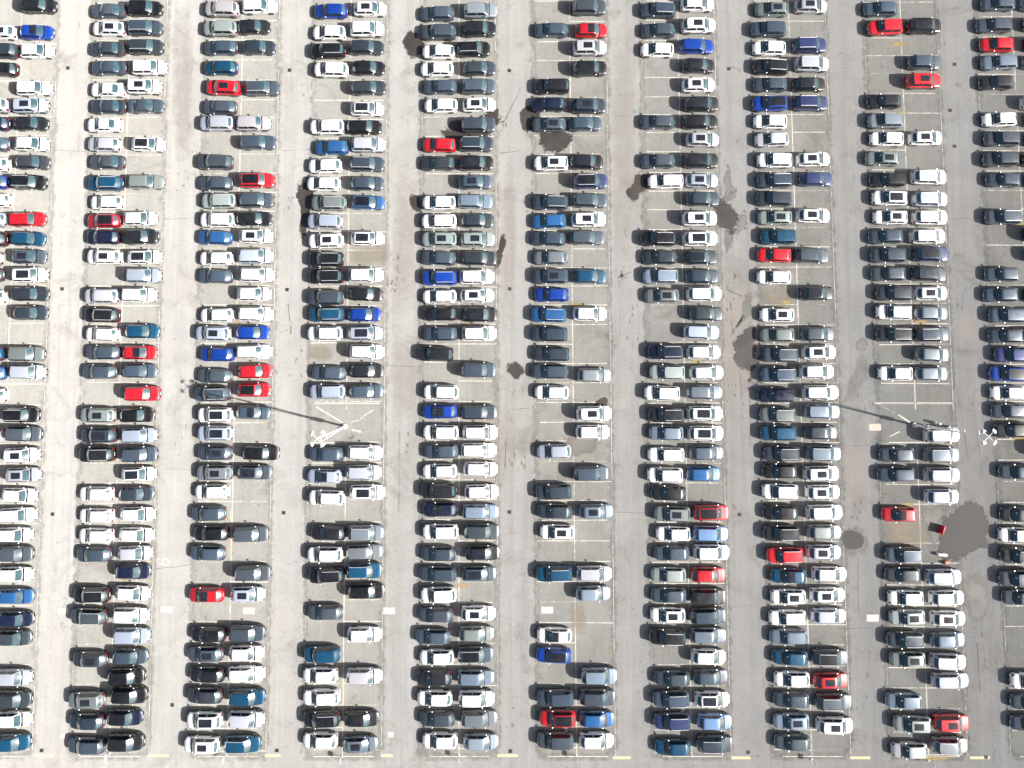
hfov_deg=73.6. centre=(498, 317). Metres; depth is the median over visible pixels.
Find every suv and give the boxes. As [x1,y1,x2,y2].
[0,43,19,59]
[0,98,11,114]
[0,232,9,246]
[0,346,5,360]
[0,545,34,563]
[0,667,34,686]
[0,688,33,709]
[0,731,32,752]
[2,406,40,423]
[3,447,41,463]
[5,425,43,442]
[8,345,45,362]
[9,363,47,380]
[10,173,47,190]
[12,266,49,282]
[13,96,49,114]
[21,0,57,14]
[69,689,106,710]
[71,606,108,625]
[74,585,111,604]
[79,446,116,463]
[81,407,117,423]
[82,427,118,444]
[85,287,120,303]
[85,306,120,322]
[87,248,123,264]
[89,174,124,191]
[107,731,145,752]
[108,666,145,686]
[110,685,148,705]
[113,605,150,624]
[113,625,151,645]
[121,286,158,302]
[121,427,158,443]
[121,446,158,462]
[122,228,158,244]
[124,385,161,401]
[126,267,162,283]
[127,18,163,36]
[127,77,162,95]
[128,0,163,17]
[128,37,164,55]
[132,58,167,76]
[184,733,221,754]
[187,709,223,730]
[195,385,230,402]
[196,325,231,341]
[197,464,233,481]
[198,153,233,170]
[198,406,233,423]
[198,425,233,441]
[200,114,234,131]
[201,211,235,227]
[202,192,237,208]
[204,19,238,37]
[205,0,239,18]
[207,78,241,96]
[224,733,261,754]
[228,708,265,729]
[229,623,265,642]
[229,686,265,707]
[233,525,269,543]
[235,563,271,582]
[236,114,271,131]
[238,247,274,263]
[238,305,273,321]
[239,191,274,208]
[239,266,275,282]
[240,171,275,188]
[245,79,279,96]
[304,644,340,664]
[304,708,340,729]
[308,212,342,229]
[308,325,342,341]
[308,545,343,563]
[309,232,343,248]
[309,250,343,266]
[309,268,343,284]
[309,289,343,305]
[309,489,344,506]
[309,565,344,584]
[310,118,344,135]
[310,306,344,322]
[310,383,345,400]
[311,41,345,59]
[312,194,346,211]
[314,60,348,78]
[346,464,381,480]
[346,561,381,579]
[346,665,382,685]
[347,444,382,461]
[348,267,383,282]
[348,324,383,341]
[348,524,383,541]
[349,343,384,359]
[350,20,384,38]
[350,155,384,172]
[350,483,385,500]
[351,135,385,152]
[418,345,453,361]
[421,482,456,499]
[421,585,456,604]
[422,23,455,41]
[422,212,456,229]
[422,230,456,247]
[423,269,456,285]
[423,424,458,440]
[423,523,458,540]
[424,383,458,400]
[456,39,489,57]
[457,644,492,664]
[458,688,494,708]
[459,135,492,152]
[459,154,492,170]
[459,268,493,284]
[460,230,494,247]
[461,77,494,95]
[461,115,495,133]
[461,362,495,378]
[461,707,496,728]
[462,19,495,38]
[462,306,496,322]
[462,325,496,341]
[463,424,497,440]
[464,1,497,19]
[464,522,498,540]
[531,306,565,322]
[532,326,567,342]
[533,193,567,210]
[533,268,567,284]
[534,154,567,171]
[535,77,568,95]
[536,483,571,500]
[536,564,571,583]
[537,687,573,707]
[537,729,573,750]
[540,707,575,728]
[568,153,602,170]
[571,96,605,114]
[571,211,605,227]
[572,0,605,16]
[572,38,606,56]
[572,59,606,77]
[573,172,606,189]
[573,465,608,482]
[576,405,610,421]
[576,564,611,582]
[579,686,615,707]
[581,665,616,685]
[640,230,675,246]
[641,0,675,19]
[643,268,677,284]
[644,384,679,401]
[647,466,682,483]
[648,343,682,359]
[648,406,683,423]
[649,364,684,380]
[649,627,685,646]
[652,688,689,709]
[653,710,690,731]
[654,505,689,522]
[681,16,715,34]
[682,210,716,226]
[682,230,716,246]
[683,152,717,168]
[684,95,718,112]
[686,285,720,301]
[686,405,721,421]
[687,425,722,441]
[689,587,725,605]
[689,606,725,625]
[692,504,728,521]
[692,524,727,542]
[693,543,728,561]
[696,733,732,754]
[750,20,785,38]
[752,57,787,76]
[752,94,787,112]
[756,151,791,168]
[756,171,792,188]
[756,190,791,206]
[759,406,795,423]
[760,228,795,244]
[760,366,796,382]
[760,425,796,441]
[761,483,797,500]
[762,346,797,362]
[762,524,799,542]
[763,445,799,462]
[766,546,802,564]
[791,36,825,54]
[792,94,827,111]
[793,247,828,263]
[794,55,828,72]
[802,465,838,481]
[804,445,840,462]
[805,503,841,521]
[811,647,847,667]
[814,691,851,711]
[815,714,852,735]
[866,18,902,36]
[866,111,902,129]
[869,246,906,262]
[870,189,907,206]
[875,284,912,301]
[875,303,911,319]
[875,326,912,342]
[884,545,922,563]
[885,629,923,649]
[892,712,930,733]
[904,71,939,89]
[905,16,940,34]
[908,228,944,244]
[910,168,945,185]
[910,265,946,281]
[911,190,946,207]
[911,208,946,225]
[912,245,947,261]
[912,326,948,342]
[922,426,959,443]
[922,446,958,463]
[922,466,959,483]
[923,567,960,586]
[928,651,965,671]
[929,734,966,755]
[931,712,968,732]
[981,150,1018,167]
[982,129,1020,147]
[983,208,1021,224]
[987,306,1023,323]
[988,365,1023,381]
[993,346,1023,362]
[997,568,1023,587]
[998,546,1023,564]
[1008,670,1023,688]
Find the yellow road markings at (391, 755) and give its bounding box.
[21,67,989,758]
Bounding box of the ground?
[0,0,1023,767]
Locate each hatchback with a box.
[0,25,17,40]
[0,62,19,77]
[0,117,11,131]
[0,137,10,151]
[0,158,11,172]
[0,175,10,189]
[0,252,5,265]
[0,290,8,303]
[0,366,7,379]
[0,388,9,402]
[0,428,2,440]
[0,526,34,543]
[0,565,34,583]
[0,587,34,605]
[0,610,34,628]
[0,629,32,647]
[0,709,33,728]
[2,487,38,503]
[5,466,41,482]
[10,230,46,246]
[12,248,47,263]
[13,305,48,320]
[14,115,49,131]
[15,135,50,151]
[15,154,50,170]
[20,23,54,40]
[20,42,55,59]
[70,711,105,730]
[73,649,108,668]
[77,546,112,563]
[79,527,114,544]
[80,486,114,502]
[80,507,114,524]
[83,364,117,379]
[86,326,120,341]
[87,212,121,228]
[87,229,121,244]
[87,344,121,360]
[88,136,121,152]
[91,194,124,209]
[93,20,126,37]
[107,707,143,727]
[112,647,148,665]
[115,562,151,580]
[115,584,151,602]
[118,544,153,561]
[119,486,154,502]
[119,526,154,543]
[120,407,155,423]
[120,506,155,522]
[121,466,156,482]
[122,344,157,360]
[122,363,157,378]
[123,210,158,226]
[125,323,160,338]
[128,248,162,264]
[131,136,166,152]
[188,644,223,663]
[188,685,222,704]
[189,586,224,603]
[190,665,225,683]
[191,544,225,561]
[191,625,226,643]
[192,505,226,522]
[194,525,229,541]
[195,483,229,500]
[198,368,232,383]
[198,445,232,461]
[199,175,233,191]
[199,229,232,245]
[199,268,233,283]
[200,250,233,265]
[201,307,234,322]
[201,346,234,362]
[204,99,237,115]
[205,39,237,56]
[205,59,237,76]
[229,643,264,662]
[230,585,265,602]
[236,324,270,340]
[236,404,270,420]
[237,18,270,35]
[237,286,271,301]
[237,382,271,397]
[237,464,272,480]
[238,363,272,378]
[239,228,273,243]
[242,39,275,55]
[303,666,337,684]
[303,730,338,750]
[307,175,340,191]
[308,468,342,484]
[308,603,342,621]
[309,157,341,173]
[310,446,343,462]
[311,524,345,541]
[312,365,346,380]
[313,24,345,41]
[315,2,347,19]
[316,139,348,155]
[343,733,377,753]
[344,708,379,728]
[347,306,381,322]
[347,625,381,643]
[349,286,382,301]
[349,383,382,399]
[350,100,383,116]
[350,175,383,191]
[350,363,383,378]
[351,194,384,210]
[351,230,384,245]
[352,59,385,76]
[354,0,386,17]
[416,627,450,645]
[417,668,451,687]
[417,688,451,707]
[419,606,452,623]
[420,647,454,666]
[420,708,454,728]
[421,5,453,22]
[421,61,453,77]
[421,545,455,562]
[422,43,455,60]
[422,155,454,171]
[422,250,455,265]
[422,730,457,750]
[423,136,455,152]
[423,194,455,210]
[423,288,456,304]
[423,306,456,321]
[423,404,457,419]
[423,463,456,479]
[423,501,457,517]
[424,78,456,95]
[424,326,457,341]
[425,97,457,113]
[425,443,458,459]
[459,173,491,189]
[459,624,493,642]
[460,212,493,227]
[460,287,493,302]
[461,604,495,622]
[462,96,495,112]
[462,565,495,582]
[463,59,495,76]
[463,461,497,477]
[463,731,497,751]
[464,483,498,499]
[465,544,499,561]
[532,96,564,112]
[532,213,565,228]
[532,230,564,246]
[533,116,565,132]
[534,249,567,265]
[535,21,567,38]
[535,287,568,302]
[535,384,568,400]
[536,645,570,664]
[537,443,570,459]
[537,503,571,519]
[537,625,571,644]
[540,523,574,540]
[568,115,601,131]
[572,268,605,283]
[573,305,606,321]
[574,22,606,39]
[576,424,609,440]
[576,584,609,602]
[577,367,610,383]
[579,503,612,519]
[579,709,613,728]
[579,730,613,750]
[640,41,673,58]
[640,113,673,130]
[641,22,674,39]
[641,153,674,169]
[642,249,676,264]
[645,287,678,303]
[649,425,683,441]
[650,606,684,623]
[651,485,685,501]
[651,566,685,583]
[651,586,685,604]
[654,544,688,561]
[654,668,689,687]
[655,525,690,542]
[655,737,690,756]
[680,0,713,12]
[681,57,714,74]
[681,76,714,93]
[683,249,716,264]
[684,172,717,188]
[685,131,718,147]
[685,190,718,206]
[685,268,718,283]
[685,466,719,482]
[686,344,719,359]
[689,305,722,321]
[689,364,722,380]
[689,445,722,460]
[690,566,724,583]
[691,647,725,666]
[692,667,727,685]
[694,689,729,708]
[696,711,731,731]
[752,39,785,56]
[753,76,786,92]
[753,113,786,129]
[754,131,788,147]
[755,0,788,17]
[756,247,790,262]
[756,269,790,284]
[757,209,791,224]
[759,306,793,322]
[759,327,793,342]
[761,463,796,479]
[762,504,797,521]
[770,567,805,584]
[770,588,805,605]
[771,647,807,666]
[773,669,809,688]
[773,689,808,708]
[773,711,808,730]
[773,732,809,751]
[791,76,824,92]
[794,0,826,14]
[795,151,829,167]
[795,207,829,223]
[798,170,831,186]
[799,285,833,300]
[799,325,833,341]
[799,363,833,379]
[801,344,835,359]
[803,424,837,440]
[804,484,839,500]
[805,543,840,560]
[806,523,840,540]
[809,586,844,603]
[810,606,845,624]
[811,565,845,582]
[812,670,847,689]
[863,0,897,17]
[864,150,899,166]
[866,93,900,109]
[867,228,902,244]
[868,130,903,146]
[870,265,905,281]
[872,209,907,224]
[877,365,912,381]
[878,447,914,463]
[880,506,916,522]
[884,566,920,583]
[885,690,921,710]
[887,589,923,606]
[888,608,924,626]
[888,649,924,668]
[890,739,926,759]
[906,54,940,70]
[907,129,941,146]
[912,285,946,300]
[912,305,947,320]
[913,365,947,381]
[914,346,948,362]
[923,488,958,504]
[928,589,963,606]
[929,609,964,627]
[929,630,964,648]
[977,74,1012,90]
[978,36,1013,53]
[980,0,1014,12]
[980,111,1016,127]
[982,287,1017,302]
[983,266,1019,281]
[984,171,1020,187]
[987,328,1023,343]
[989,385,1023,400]
[990,403,1023,418]
[997,526,1023,543]
[998,506,1023,522]
[1000,588,1023,606]
[1009,692,1023,708]
[1009,713,1023,730]
[1018,96,1023,110]
[1019,0,1023,12]
[1020,56,1023,68]
[1021,18,1023,30]
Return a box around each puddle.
[296,177,312,238]
[402,31,423,58]
[409,194,421,211]
[441,108,503,139]
[491,234,505,268]
[507,361,524,378]
[520,106,540,132]
[539,132,572,152]
[567,436,596,454]
[594,397,607,405]
[626,174,648,201]
[713,198,739,234]
[723,166,735,198]
[725,230,734,251]
[733,326,759,370]
[736,215,745,231]
[736,295,751,325]
[842,530,863,548]
[843,529,867,555]
[856,338,867,349]
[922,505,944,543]
[937,500,991,560]
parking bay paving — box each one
[0,0,59,757]
[69,0,168,758]
[187,0,281,758]
[301,0,388,759]
[417,0,499,760]
[531,0,616,759]
[639,0,731,758]
[750,0,852,759]
[862,0,968,758]
[973,0,1023,756]
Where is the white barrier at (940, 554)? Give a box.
[935,552,947,556]
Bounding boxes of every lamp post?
[309,424,347,446]
[912,422,996,444]
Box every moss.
[893,42,904,45]
[915,320,925,323]
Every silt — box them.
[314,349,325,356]
[358,250,374,260]
[769,292,784,302]
[894,524,919,541]
[925,755,951,759]
[961,576,987,619]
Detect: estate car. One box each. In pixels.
[0,193,13,207]
[0,213,8,226]
[0,268,5,281]
[0,506,37,523]
[9,211,46,226]
[12,286,49,301]
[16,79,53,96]
[68,735,106,755]
[128,173,164,189]
[228,664,265,683]
[236,210,272,226]
[236,343,272,359]
[240,134,276,150]
[242,0,277,15]
[243,445,279,461]
[303,687,340,707]
[346,543,382,560]
[347,118,381,135]
[348,582,384,599]
[349,39,383,55]
[351,79,386,95]
[420,565,455,582]
[457,193,492,209]
[457,668,493,686]
[461,250,496,265]
[461,404,496,420]
[461,442,496,458]
[462,503,498,520]
[532,363,567,379]
[533,346,569,361]
[569,229,604,245]
[572,192,607,208]
[647,173,682,189]
[647,446,683,462]
[679,37,713,54]
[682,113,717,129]
[683,324,718,339]
[686,384,721,400]
[689,626,725,644]
[757,387,793,403]
[768,608,805,626]
[769,627,806,645]
[801,384,837,400]
[803,403,839,419]
[868,171,905,187]
[876,466,914,482]
[930,670,968,689]
[975,16,1012,33]
[980,54,1017,71]
[992,422,1023,438]
[997,464,1023,480]
[1020,153,1023,166]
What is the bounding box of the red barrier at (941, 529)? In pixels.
[937,525,945,534]
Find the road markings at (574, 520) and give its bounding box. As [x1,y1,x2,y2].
[0,0,1023,756]
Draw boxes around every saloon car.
[87,116,123,133]
[90,154,126,170]
[91,40,126,57]
[91,81,126,98]
[92,2,127,19]
[92,59,127,76]
[92,98,127,114]
[128,97,164,114]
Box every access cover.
[57,607,68,613]
[59,733,64,738]
[160,606,171,612]
[242,607,254,613]
[383,607,394,613]
[388,731,392,736]
[541,606,552,613]
[866,614,878,621]
[869,424,880,430]

